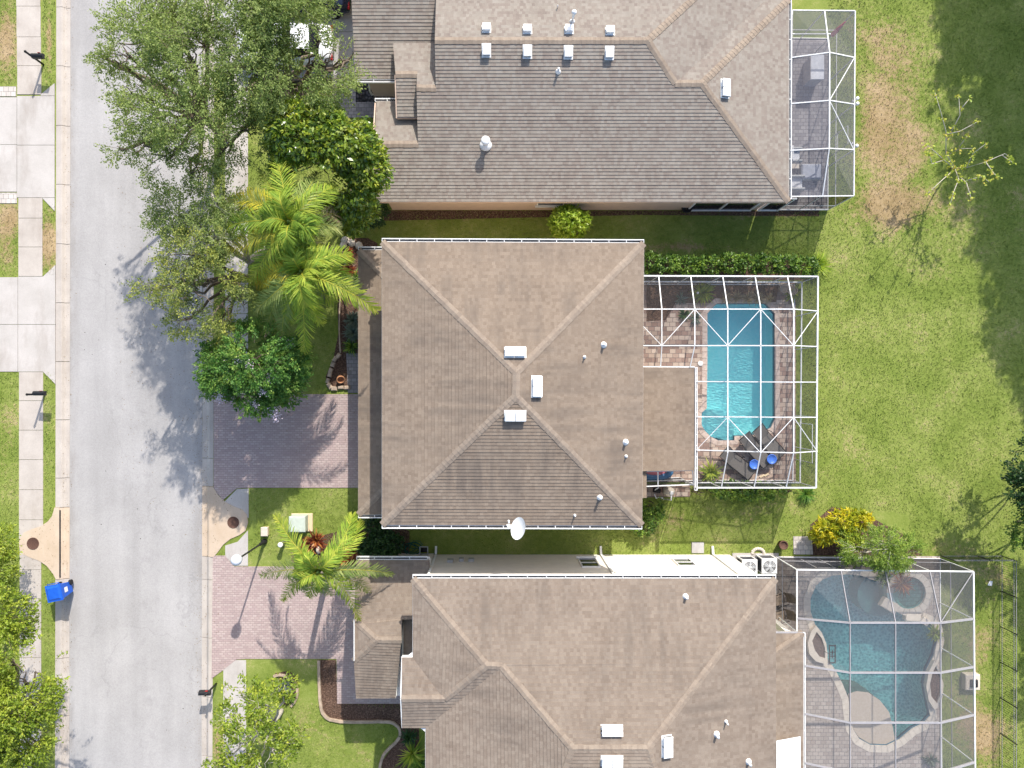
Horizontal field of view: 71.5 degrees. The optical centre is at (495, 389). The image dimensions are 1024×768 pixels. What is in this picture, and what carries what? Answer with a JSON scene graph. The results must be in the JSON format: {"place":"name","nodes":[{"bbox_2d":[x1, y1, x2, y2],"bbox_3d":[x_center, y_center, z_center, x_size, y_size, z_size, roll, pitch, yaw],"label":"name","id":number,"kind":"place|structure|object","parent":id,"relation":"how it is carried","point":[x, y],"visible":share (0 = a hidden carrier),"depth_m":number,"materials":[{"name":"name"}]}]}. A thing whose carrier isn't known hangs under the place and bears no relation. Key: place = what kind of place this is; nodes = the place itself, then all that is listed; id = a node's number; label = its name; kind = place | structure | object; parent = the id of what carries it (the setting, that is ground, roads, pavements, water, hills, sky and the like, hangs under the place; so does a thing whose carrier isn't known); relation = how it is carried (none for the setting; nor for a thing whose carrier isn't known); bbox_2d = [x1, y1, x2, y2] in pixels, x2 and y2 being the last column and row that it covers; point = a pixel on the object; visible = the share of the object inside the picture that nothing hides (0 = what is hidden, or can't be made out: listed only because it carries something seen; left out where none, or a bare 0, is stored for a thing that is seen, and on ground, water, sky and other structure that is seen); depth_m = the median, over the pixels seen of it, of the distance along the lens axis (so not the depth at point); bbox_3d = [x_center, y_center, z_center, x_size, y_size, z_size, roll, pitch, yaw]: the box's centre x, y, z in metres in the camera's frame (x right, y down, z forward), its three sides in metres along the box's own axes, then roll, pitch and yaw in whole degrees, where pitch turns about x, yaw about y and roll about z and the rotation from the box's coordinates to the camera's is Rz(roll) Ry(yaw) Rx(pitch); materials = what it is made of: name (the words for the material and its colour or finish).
{"place":"outdoors","nodes":[
{"label":"outdoors","id":0,"kind":"place"},
{"bbox_2d":[16,0,42,767],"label":"sidewalk","id":1,"kind":"structure","parent":0,"point":[30,210],"depth_m":34.97,"materials":[{"name":"concrete"}]},
{"bbox_2d":[69,0,201,767],"bbox_3d":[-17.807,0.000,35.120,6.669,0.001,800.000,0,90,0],"label":"road","id":2,"kind":"structure","parent":0,"point":[135,645],"depth_m":35.12,"materials":[{"name":"grey asphalt"}]},
{"bbox_2d":[23,1,938,767],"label":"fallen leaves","id":3,"kind":"object","parent":2,"relation":"on","point":[297,503],"visible":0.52,"depth_m":35.02,"materials":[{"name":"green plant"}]},
{"bbox_2d":[223,78,248,766],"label":"sidewalk","id":4,"kind":"structure","parent":0,"point":[235,668],"depth_m":34.97,"materials":[{"name":"concrete"}]},
{"bbox_2d":[214,0,354,77],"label":"driveway","id":5,"kind":"structure","parent":0,"point":[347,21],"depth_m":34.97,"materials":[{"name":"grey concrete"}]},
{"bbox_2d":[238,19,333,66],"bbox_3d":[-10.153,-16.649,34.194,4.600,1.548,2.140,0,90,0],"label":"parked car","id":6,"kind":"object","parent":5,"relation":"on","point":[321,47],"visible":0.16,"depth_m":33.85,"materials":[{"name":"white metal"}]},
{"bbox_2d":[213,394,357,499],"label":"driveway","id":7,"kind":"structure","parent":0,"point":[321,427],"depth_m":34.97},
{"bbox_2d":[212,556,399,703],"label":"driveway","id":8,"kind":"structure","parent":0,"point":[254,616],"depth_m":34.97,"materials":[{"name":"brick"}]},
{"bbox_2d":[278,0,350,19],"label":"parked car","id":9,"kind":"object","parent":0,"point":[345,6],"visible":0.21,"depth_m":34.12,"materials":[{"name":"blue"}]},
{"bbox_2d":[346,353,357,392],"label":"path","id":10,"kind":"structure","parent":0,"point":[352,374],"depth_m":34.97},
{"bbox_2d":[333,75,375,117],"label":"path","id":11,"kind":"structure","parent":0,"point":[363,109],"depth_m":34.96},
{"bbox_2d":[0,0,1023,767],"bbox_3d":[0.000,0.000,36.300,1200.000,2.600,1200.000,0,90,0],"label":"lawn","id":12,"kind":"structure","parent":0,"point":[840,358],"depth_m":35.00,"materials":[{"name":"green plant"}]},
{"bbox_2d":[0,86,16,202],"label":"paver border","id":13,"kind":"object","parent":12,"relation":"on","point":[8,197],"visible":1,"depth_m":34.97,"materials":[{"name":"white concrete"}]},
{"bbox_2d":[0,521,24,604],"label":"street tree","id":14,"kind":"object","parent":12,"relation":"on","point":[6,552],"visible":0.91,"depth_m":32.49,"materials":[{"name":"green plant"}]},
{"bbox_2d":[0,579,41,653],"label":"street tree","id":15,"kind":"object","parent":12,"relation":"on","point":[14,629],"visible":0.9,"depth_m":29.93,"materials":[{"name":"green plant"}]},
{"bbox_2d":[0,628,71,767],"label":"street tree","id":16,"kind":"object","parent":12,"relation":"on","point":[29,714],"visible":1,"depth_m":28.51,"materials":[{"name":"green plant"}]},
{"bbox_2d":[19,507,60,578],"bbox_3d":[-22.443,7.599,35.042,2.034,0.215,3.532,0,90,0],"label":"storm drain","id":17,"kind":"object","parent":12,"relation":"on","point":[42,547],"visible":1,"depth_m":34.95,"materials":[{"name":"beige concrete"}]},
{"bbox_2d":[55,0,70,767],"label":"kerb","id":18,"kind":"structure","parent":12,"relation":"on","point":[62,460],"depth_m":35.02,"materials":[{"name":"concrete"}]},
{"bbox_2d":[45,579,72,602],"bbox_3d":[-21.121,9.714,34.434,0.740,1.129,0.868,-11,90,0],"label":"recycling bin","id":19,"kind":"object","parent":18,"relation":"on","point":[59,591],"visible":1,"depth_m":33.93,"materials":[{"name":"blue plastic"}]},
{"bbox_2d":[83,0,246,198],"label":"oak tree","id":20,"kind":"object","parent":12,"relation":"on","point":[175,40],"visible":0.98,"depth_m":26.65,"materials":[{"name":"green plant"}]},
{"bbox_2d":[118,221,268,348],"bbox_3d":[-12.157,-4.011,31.247,5.363,7.745,5.066,43,90,0],"label":"oak tree","id":21,"kind":"object","parent":12,"relation":"on","point":[232,280],"visible":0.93,"depth_m":28.67,"materials":[{"name":"green plant"}]},
{"bbox_2d":[137,164,267,270],"bbox_3d":[-12.104,-6.877,31.289,4.925,7.772,4.408,0,90,0],"label":"oak tree","id":22,"kind":"object","parent":12,"relation":"on","point":[223,214],"visible":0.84,"depth_m":28.39,"materials":[{"name":"green plant"}]},
{"bbox_2d":[202,0,213,767],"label":"kerb","id":23,"kind":"structure","parent":12,"relation":"on","point":[207,478],"depth_m":35.09,"materials":[{"name":"concrete"}]},
{"bbox_2d":[210,486,247,556],"bbox_3d":[-13.133,6.527,35.042,1.860,0.215,3.468,0,90,0],"label":"storm drain","id":24,"kind":"object","parent":12,"relation":"on","point":[231,522],"visible":1,"depth_m":34.95,"materials":[{"name":"beige concrete"}]},
{"bbox_2d":[230,539,266,565],"bbox_3d":[-11.399,7.505,33.000,0.490,4.000,0.490,0,90,0],"label":"street lamp","id":25,"kind":"object","parent":12,"relation":"on","point":[236,560],"visible":1,"depth_m":31.17,"materials":[{"name":"black metal"}]},
{"bbox_2d":[191,313,318,422],"bbox_3d":[-10.543,-0.916,31.840,5.456,6.529,4.778,0,90,0],"label":"crepe myrtle","id":26,"kind":"object","parent":12,"relation":"on","point":[231,365],"visible":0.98,"depth_m":29.88,"materials":[{"name":"green plant"}]},
{"bbox_2d":[201,670,310,767],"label":"street tree","id":27,"kind":"object","parent":12,"relation":"on","point":[262,717],"visible":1,"depth_m":30.83,"materials":[{"name":"green plant"}]},
{"bbox_2d":[178,0,376,178],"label":"oak tree","id":28,"kind":"object","parent":12,"relation":"on","point":[274,87],"visible":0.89,"depth_m":26.64,"materials":[{"name":"green plant"}]},
{"bbox_2d":[223,151,343,287],"bbox_3d":[-8.708,-6.898,30.791,5.098,8.457,5.542,0,90,0],"label":"palm tree","id":29,"kind":"object","parent":12,"relation":"on","point":[286,222],"visible":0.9,"depth_m":27.46,"materials":[{"name":"green plant"}]},
{"bbox_2d":[289,513,312,531],"bbox_3d":[-9.538,6.559,34.650,1.041,0.740,0.883,0,90,0],"label":"transformer box","id":30,"kind":"object","parent":12,"relation":"on","point":[302,522],"visible":0.89,"depth_m":34.29,"materials":[{"name":"beige metal"}]},
{"bbox_2d":[251,233,381,353],"bbox_3d":[-7.888,-3.933,31.135,5.145,7.776,4.422,-29,90,0],"label":"palm tree","id":31,"kind":"object","parent":12,"relation":"on","point":[302,290],"visible":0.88,"depth_m":28.18,"materials":[{"name":"green plant"}]},
{"bbox_2d":[261,91,395,240],"bbox_3d":[-7.021,-9.538,30.951,6.042,8.328,4.573,39,90,0],"label":"magnolia tree","id":32,"kind":"object","parent":12,"relation":"on","point":[351,153],"visible":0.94,"depth_m":27.86,"materials":[{"name":"green plant"}]},
{"bbox_2d":[326,238,377,389],"bbox_3d":[-7.110,-3.610,35.034,2.554,0.092,7.662,0,90,0],"label":"planting bed","id":33,"kind":"object","parent":12,"relation":"on","point":[341,362],"visible":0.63,"depth_m":34.99,"materials":[{"name":"brown soil"}]},
{"bbox_2d":[325,353,349,390],"bbox_3d":[-7.777,-0.858,34.930,1.214,0.160,1.877,0,90,0],"label":"stone edging","id":34,"kind":"object","parent":33,"relation":"on","point":[330,371],"visible":1,"depth_m":34.86,"materials":[{"name":"grey stone"}]},
{"bbox_2d":[341,338,357,356],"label":"bed plant","id":35,"kind":"object","parent":33,"relation":"on","point":[350,347],"visible":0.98,"depth_m":34.78,"materials":[{"name":"green plant"}]},
{"bbox_2d":[342,320,357,344],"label":"bed plant","id":36,"kind":"object","parent":33,"relation":"on","point":[351,333],"visible":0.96,"depth_m":34.74,"materials":[{"name":"green plant"}]},
{"bbox_2d":[344,311,357,327],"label":"bed plant","id":37,"kind":"object","parent":33,"relation":"on","point":[352,317],"visible":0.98,"depth_m":34.77,"materials":[{"name":"green plant"}]},
{"bbox_2d":[340,236,362,248],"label":"garden rocks","id":38,"kind":"object","parent":33,"relation":"on","point":[350,242],"visible":0.91,"depth_m":34.85,"materials":[{"name":"grey stone"}]},
{"bbox_2d":[302,523,409,565],"bbox_3d":[-6.961,7.756,35.034,5.604,0.092,1.989,-12,90,0],"label":"planting bed","id":39,"kind":"object","parent":12,"relation":"on","point":[400,531],"visible":0.17,"depth_m":34.99,"materials":[{"name":"brown soil"}]},
{"bbox_2d":[303,528,327,553],"bbox_3d":[-8.762,7.464,34.565,1.388,0.534,1.215,34,90,0],"label":"cordyline","id":40,"kind":"object","parent":39,"relation":"on","point":[316,537],"visible":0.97,"depth_m":34.58,"materials":[{"name":"red plant"}]},
{"bbox_2d":[258,511,395,621],"bbox_3d":[-7.502,7.807,32.038,6.148,5.980,5.004,0,90,0],"label":"palm tree","id":41,"kind":"object","parent":39,"relation":"on","point":[307,569],"visible":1,"depth_m":29.87,"materials":[{"name":"green plant"}]},
{"bbox_2d":[352,518,404,555],"bbox_3d":[-5.583,7.225,34.020,2.580,2.032,2.577,0,90,0],"label":"dark shrub","id":42,"kind":"object","parent":39,"relation":"on","point":[377,542],"visible":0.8,"depth_m":33.56,"materials":[{"name":"green plant"}]},
{"bbox_2d":[317,660,401,767],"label":"concrete edging","id":43,"kind":"object","parent":12,"relation":"on","point":[328,718],"visible":1,"depth_m":34.90,"materials":[{"name":"concrete"}]},
{"bbox_2d":[319,660,418,767],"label":"planting bed","id":44,"kind":"object","parent":12,"relation":"on","point":[332,708],"visible":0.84,"depth_m":34.99,"materials":[{"name":"brown soil"}]},
{"bbox_2d":[399,728,418,746],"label":"bed plant","id":45,"kind":"object","parent":44,"relation":"on","point":[408,735],"visible":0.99,"depth_m":34.75,"materials":[{"name":"green plant"}]},
{"bbox_2d":[395,730,424,767],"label":"bed plant","id":46,"kind":"object","parent":44,"relation":"on","point":[407,758],"visible":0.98,"depth_m":34.63,"materials":[{"name":"green plant"}]},
{"bbox_2d":[355,198,390,232],"bbox_3d":[-6.010,-8.408,34.142,1.975,1.784,1.785,0,90,0],"label":"dark shrub","id":47,"kind":"object","parent":12,"relation":"on","point":[381,221],"visible":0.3,"depth_m":33.99,"materials":[{"name":"green plant"}]},
{"bbox_2d":[356,83,394,101],"bbox_3d":[-5.944,-14.662,35.025,2.113,0.110,1.072,0,90,0],"label":"planting bed","id":48,"kind":"object","parent":12,"relation":"on","point":[365,95],"visible":0.31,"depth_m":34.97,"materials":[{"name":"brown soil"}]},
{"bbox_2d":[356,238,697,528],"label":"two storey house","id":49,"kind":"structure","parent":12,"relation":"on","point":[501,382],"depth_m":29.04,"materials":[{"name":"beige paint"}]},
{"bbox_2d":[506,517,525,539],"bbox_3d":[0.801,5.655,28.928,0.773,0.788,0.895,0,90,0],"label":"satellite dish","id":50,"kind":"object","parent":49,"relation":"on","point":[517,527],"visible":1,"depth_m":28.89,"materials":[{"name":"white paint"}]},
{"bbox_2d":[546,203,593,238],"bbox_3d":[3.499,-7.858,33.585,2.412,2.895,1.929,0,90,0],"label":"round bush","id":51,"kind":"object","parent":12,"relation":"on","point":[571,218],"visible":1,"depth_m":32.68,"materials":[{"name":"green plant"}]},
{"bbox_2d":[351,0,796,210],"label":"single storey house","id":52,"kind":"structure","parent":12,"relation":"on","point":[589,104],"depth_m":31.38,"materials":[{"name":"pink paint"}]},
{"bbox_2d":[688,203,760,210],"bbox_3d":[10.935,-8.790,33.840,3.183,2.240,0.080,0,90,0],"label":"sliding door","id":53,"kind":"structure","parent":52,"relation":"in","point":[696,206],"depth_m":34.23,"materials":[{"name":"white paint"}]},
{"bbox_2d":[757,197,796,210],"bbox_3d":[13.355,-8.790,33.840,1.039,2.240,0.080,0,90,0],"label":"sliding door","id":54,"kind":"structure","parent":52,"relation":"in","point":[768,206],"depth_m":34.23,"materials":[{"name":"white paint"}]},
{"bbox_2d":[352,546,805,767],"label":"two storey house","id":55,"kind":"structure","parent":12,"relation":"on","point":[585,661],"depth_m":29.01,"materials":[{"name":"beige paint"}]},
{"bbox_2d":[576,556,599,567],"bbox_3d":[4.345,8.105,33.345,0.990,1.790,0.130,0,90,0],"label":"window","id":56,"kind":"structure","parent":55,"relation":"in","point":[585,561],"depth_m":33.36,"materials":[{"name":"white paint"}]},
{"bbox_2d":[669,556,696,565],"bbox_3d":[8.825,8.105,33.420,0.990,1.540,0.130,0,90,0],"label":"window","id":57,"kind":"structure","parent":55,"relation":"in","point":[679,560],"depth_m":33.61,"materials":[{"name":"white paint"}]},
{"bbox_2d":[384,211,818,220],"bbox_3d":[5.203,-8.545,35.036,21.441,0.088,0.504,0,90,0],"label":"planting bed","id":58,"kind":"object","parent":12,"relation":"on","point":[398,215],"visible":0.76,"depth_m":34.99,"materials":[{"name":"brown soil"}]},
{"bbox_2d":[631,496,668,537],"bbox_3d":[7.411,6.197,34.318,1.858,1.432,2.039,0,90,0],"label":"dark shrub","id":59,"kind":"object","parent":12,"relation":"on","point":[653,514],"visible":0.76,"depth_m":34.15,"materials":[{"name":"green plant"}]},
{"bbox_2d":[647,484,689,496],"bbox_3d":[8.088,5.013,35.025,2.932,0.110,0.631,0,90,0],"label":"paver pad","id":60,"kind":"object","parent":12,"relation":"on","point":[682,491],"visible":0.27,"depth_m":34.97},
{"bbox_2d":[643,282,795,481],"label":"pool deck","id":61,"kind":"structure","parent":12,"relation":"on","point":[683,334],"depth_m":34.97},
{"bbox_2d":[647,471,673,480],"bbox_3d":[7.786,4.005,34.800,1.820,0.340,1.012,0,90,0],"label":"pool float","id":62,"kind":"object","parent":61,"relation":"on","point":[651,476],"visible":0.31,"depth_m":34.66,"materials":[{"name":"blue plastic"}]},
{"bbox_2d":[698,456,723,484],"bbox_3d":[10.492,4.029,34.616,1.489,0.708,1.586,0,90,0],"label":"potted plant","id":63,"kind":"object","parent":61,"relation":"on","point":[710,472],"visible":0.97,"depth_m":34.54,"materials":[{"name":"green plant"}]},
{"bbox_2d":[647,285,777,320],"bbox_3d":[10.658,-4.241,35.020,6.496,0.120,1.797,0,90,0],"label":"planting bed","id":64,"kind":"object","parent":61,"relation":"on","point":[669,293],"visible":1,"depth_m":34.96,"materials":[{"name":"brown soil"}]},
{"bbox_2d":[689,280,715,305],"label":"bed plant","id":65,"kind":"object","parent":64,"relation":"on","point":[703,289],"visible":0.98,"depth_m":34.77,"materials":[{"name":"green plant"}]},
{"bbox_2d":[643,275,818,487],"bbox_3d":[10.616,-0.336,33.311,8.196,3.378,9.725,0,90,0],"label":"screen enclosure","id":66,"kind":"object","parent":61,"relation":"on","point":[693,483],"visible":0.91,"depth_m":32.32,"materials":[{"name":"white metal"}]},
{"bbox_2d":[719,445,756,479],"bbox_3d":[11.761,3.594,34.651,1.944,0.643,0.833,39,90,0],"label":"sun lounger","id":67,"kind":"object","parent":61,"relation":"on","point":[738,464],"visible":0.88,"depth_m":34.64,"materials":[{"name":"black metal"}]},
{"bbox_2d":[739,431,768,468],"bbox_3d":[12.644,2.964,34.652,0.833,0.643,1.944,-42,90,0],"label":"sun lounger","id":68,"kind":"object","parent":61,"relation":"on","point":[749,446],"visible":0.91,"depth_m":34.64,"materials":[{"name":"black metal"}]},
{"bbox_2d":[752,423,785,460],"bbox_3d":[13.275,2.586,34.652,0.833,0.643,1.944,-42,90,0],"label":"sun lounger","id":69,"kind":"object","parent":61,"relation":"on","point":[774,445],"visible":0.88,"depth_m":34.64,"materials":[{"name":"black metal"}]},
{"bbox_2d":[646,259,807,279],"bbox_3d":[11.383,-5.881,35.036,7.946,0.088,1.040,0,90,0],"label":"planting bed","id":70,"kind":"object","parent":12,"relation":"on","point":[725,278],"visible":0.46,"depth_m":34.99,"materials":[{"name":"brown soil"}]},
{"bbox_2d":[644,250,824,279],"bbox_3d":[10.996,-5.936,34.143,9.072,1.782,1.450,0,90,0],"label":"hedge","id":71,"kind":"object","parent":70,"relation":"on","point":[698,263],"visible":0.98,"depth_m":33.64,"materials":[{"name":"green plant"}]},
{"bbox_2d":[698,298,779,445],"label":"swimming pool","id":72,"kind":"structure","parent":12,"relation":"in","point":[743,365],"depth_m":36.45,"materials":[{"name":"blue liquid"}]},
{"bbox_2d":[691,478,796,502],"bbox_3d":[11.992,4.891,34.296,4.799,1.478,1.206,0,90,0],"label":"hedge","id":73,"kind":"object","parent":12,"relation":"on","point":[725,493],"visible":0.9,"depth_m":34.09,"materials":[{"name":"green plant"}]},
{"bbox_2d":[732,553,778,562],"bbox_3d":[12.770,8.324,35.015,2.270,0.130,0.504,0,90,0],"label":"concrete pad","id":74,"kind":"object","parent":12,"relation":"on","point":[734,555],"visible":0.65,"depth_m":34.95,"materials":[{"name":"beige concrete"}]},
{"bbox_2d":[737,556,756,573],"bbox_3d":[12.203,8.577,34.508,0.740,0.884,0.740,0,90,0],"label":"air conditioner","id":75,"kind":"object","parent":74,"relation":"on","point":[749,562],"visible":0.61,"depth_m":34.14,"materials":[{"name":"white paint"}]},
{"bbox_2d":[756,555,776,573],"bbox_3d":[13.149,8.514,34.508,0.740,0.884,0.740,0,90,0],"label":"air conditioner","id":76,"kind":"object","parent":74,"relation":"on","point":[766,564],"visible":0.98,"depth_m":34.14,"materials":[{"name":"white paint"}]},
{"bbox_2d":[793,536,812,553],"bbox_3d":[15.119,7.694,35.025,0.978,0.110,0.883,0,90,0],"label":"paver pad","id":77,"kind":"object","parent":12,"relation":"on","point":[802,544],"visible":0.81,"depth_m":34.97,"materials":[{"name":"grey concrete"}]},
{"bbox_2d":[795,484,816,505],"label":"ornamental grass","id":78,"kind":"object","parent":12,"relation":"on","point":[807,494],"depth_m":34.80,"materials":[{"name":"green plant"}]},
{"bbox_2d":[800,249,835,283],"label":"ornamental grass","id":79,"kind":"object","parent":12,"relation":"on","point":[825,262],"depth_m":34.75,"materials":[{"name":"green plant"}]},
{"bbox_2d":[776,556,939,767],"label":"pool deck","id":80,"kind":"structure","parent":12,"relation":"on","point":[827,744],"depth_m":34.97,"materials":[{"name":"beige stone"}]},
{"bbox_2d":[776,589,795,608],"bbox_3d":[13.902,10.168,34.456,0.896,1.032,0.636,-21,90,0],"label":"patio chair","id":81,"kind":"object","parent":80,"relation":"on","point":[790,598],"visible":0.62,"depth_m":34.46,"materials":[{"name":"wicker"}]},
{"bbox_2d":[776,606,795,623],"bbox_3d":[13.938,10.969,34.456,0.895,1.032,0.636,-16,90,0],"label":"patio chair","id":82,"kind":"object","parent":80,"relation":"on","point":[790,614],"visible":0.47,"depth_m":34.45,"materials":[{"name":"wicker"}]},
{"bbox_2d":[775,557,975,767],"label":"screen enclosure","id":83,"kind":"object","parent":80,"relation":"on","point":[930,565],"visible":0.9,"depth_m":32.47,"materials":[{"name":"white metal"}]},
{"bbox_2d":[887,572,913,598],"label":"red plant","id":84,"kind":"object","parent":80,"relation":"on","point":[902,585],"visible":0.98,"depth_m":34.36,"materials":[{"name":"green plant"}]},
{"bbox_2d":[810,507,921,555],"bbox_3d":[18.225,7.000,35.034,5.486,0.092,2.396,0,90,0],"label":"planting bed","id":85,"kind":"object","parent":12,"relation":"on","point":[828,550],"visible":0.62,"depth_m":34.99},
{"bbox_2d":[807,515,841,548],"bbox_3d":[15.742,6.842,34.112,1.505,1.836,1.776,24,90,0],"label":"croton","id":86,"kind":"object","parent":85,"relation":"on","point":[822,532],"visible":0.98,"depth_m":33.74,"materials":[{"name":"yellow plant"}]},
{"bbox_2d":[827,506,875,534],"bbox_3d":[16.977,6.273,34.085,2.347,1.883,1.498,0,90,0],"label":"croton","id":87,"kind":"object","parent":85,"relation":"on","point":[853,517],"visible":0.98,"depth_m":33.61,"materials":[{"name":"yellow plant"}]},
{"bbox_2d":[835,523,867,553],"bbox_3d":[16.821,7.115,34.159,2.036,1.738,1.458,35,90,0],"label":"croton","id":88,"kind":"object","parent":85,"relation":"on","point":[855,537],"visible":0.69,"depth_m":33.69,"materials":[{"name":"green plant"}]},
{"bbox_2d":[834,522,928,575],"bbox_3d":[17.628,7.278,33.124,4.158,3.963,2.577,0,90,0],"label":"feathery tree","id":89,"kind":"object","parent":85,"relation":"on","point":[886,556],"visible":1,"depth_m":32.04,"materials":[{"name":"green plant"}]},
{"bbox_2d":[804,571,943,752],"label":"swimming pool","id":90,"kind":"structure","parent":12,"relation":"in","point":[872,649],"depth_m":36.43,"materials":[{"name":"blue liquid"}]},
{"bbox_2d":[806,624,827,663],"bbox_3d":[15.750,12.518,34.915,0.977,0.270,1.892,0,90,0],"label":"planter","id":91,"kind":"object","parent":90,"relation":"on","point":[816,644],"visible":0.98,"depth_m":34.78,"materials":[{"name":"beige concrete"}]},
{"bbox_2d":[878,572,932,625],"bbox_3d":[20.325,10.127,35.145,2.564,0.910,2.467,20,90,0],"label":"spa","id":92,"kind":"object","parent":90,"relation":"on","point":[913,612],"visible":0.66,"depth_m":34.71,"materials":[{"name":"paint"}]},
{"bbox_2d":[923,660,943,709],"bbox_3d":[21.489,14.505,34.915,0.851,0.270,2.396,0,90,0],"label":"planter","id":93,"kind":"object","parent":90,"relation":"on","point":[931,684],"visible":0.89,"depth_m":34.85,"materials":[{"name":"beige concrete"}]},
{"bbox_2d":[927,625,944,641],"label":"bed plant","id":94,"kind":"object","parent":90,"relation":"on","point":[934,632],"visible":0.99,"depth_m":34.80,"materials":[{"name":"green plant"}]},
{"bbox_2d":[921,88,1016,208],"bbox_3d":[20.339,-10.808,33.210,3.901,3.630,5.088,-36,90,0],"label":"young tree","id":95,"kind":"object","parent":12,"relation":"on","point":[946,136],"visible":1,"depth_m":32.15,"materials":[{"name":"green plant"}]},
{"bbox_2d":[961,672,979,689],"bbox_3d":[23.270,14.315,34.716,0.720,0.569,0.760,0,90,0],"label":"pool cover pump","id":96,"kind":"object","parent":12,"relation":"on","point":[966,680],"visible":0.82,"depth_m":34.65,"materials":[{"name":"plastic"}]},
{"bbox_2d":[1000,555,1017,767],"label":"metal fence","id":97,"kind":"object","parent":12,"relation":"on","point":[1016,597],"visible":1,"depth_m":34.23,"materials":[{"name":"brown metal"}]},
{"bbox_2d":[1000,430,1023,512],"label":"garden shrub","id":98,"kind":"object","parent":12,"relation":"on","point":[1017,481],"visible":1,"depth_m":31.81,"materials":[{"name":"green plant"}]},
{"bbox_2d":[1003,490,1023,551],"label":"garden shrub","id":99,"kind":"object","parent":12,"relation":"on","point":[1017,532],"visible":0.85,"depth_m":32.48,"materials":[{"name":"green plant"}]},
{"bbox_2d":[758,39,827,208],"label":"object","id":100,"kind":"structure","parent":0,"point":[809,125],"depth_m":34.97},
{"bbox_2d":[792,175,804,192],"bbox_3d":[14.536,-10.027,34.595,0.900,0.750,0.750,0,90,0],"label":"armchair","id":101,"kind":"object","parent":100,"relation":"on","point":[797,187],"visible":0.5,"depth_m":34.58,"materials":[{"name":"white fabric"}]},
{"bbox_2d":[798,164,820,180],"bbox_3d":[15.356,-10.595,34.745,1.000,0.410,0.760,0,90,0],"label":"coffee table","id":102,"kind":"object","parent":100,"relation":"on","point":[811,172],"visible":0.95,"depth_m":34.54,"materials":[{"name":"grey metal"}]},
{"bbox_2d":[779,9,855,210],"bbox_3d":[14.649,-13.033,33.334,3.498,3.333,8.540,0,90,0],"label":"screen enclosure","id":103,"kind":"object","parent":100,"relation":"on","point":[829,100],"visible":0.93,"depth_m":32.37,"materials":[{"name":"white metal"}]},
{"bbox_2d":[803,55,823,85],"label":"grill island","id":104,"kind":"structure","parent":0,"point":[813,70],"depth_m":34.07,"materials":[{"name":"white stone"}]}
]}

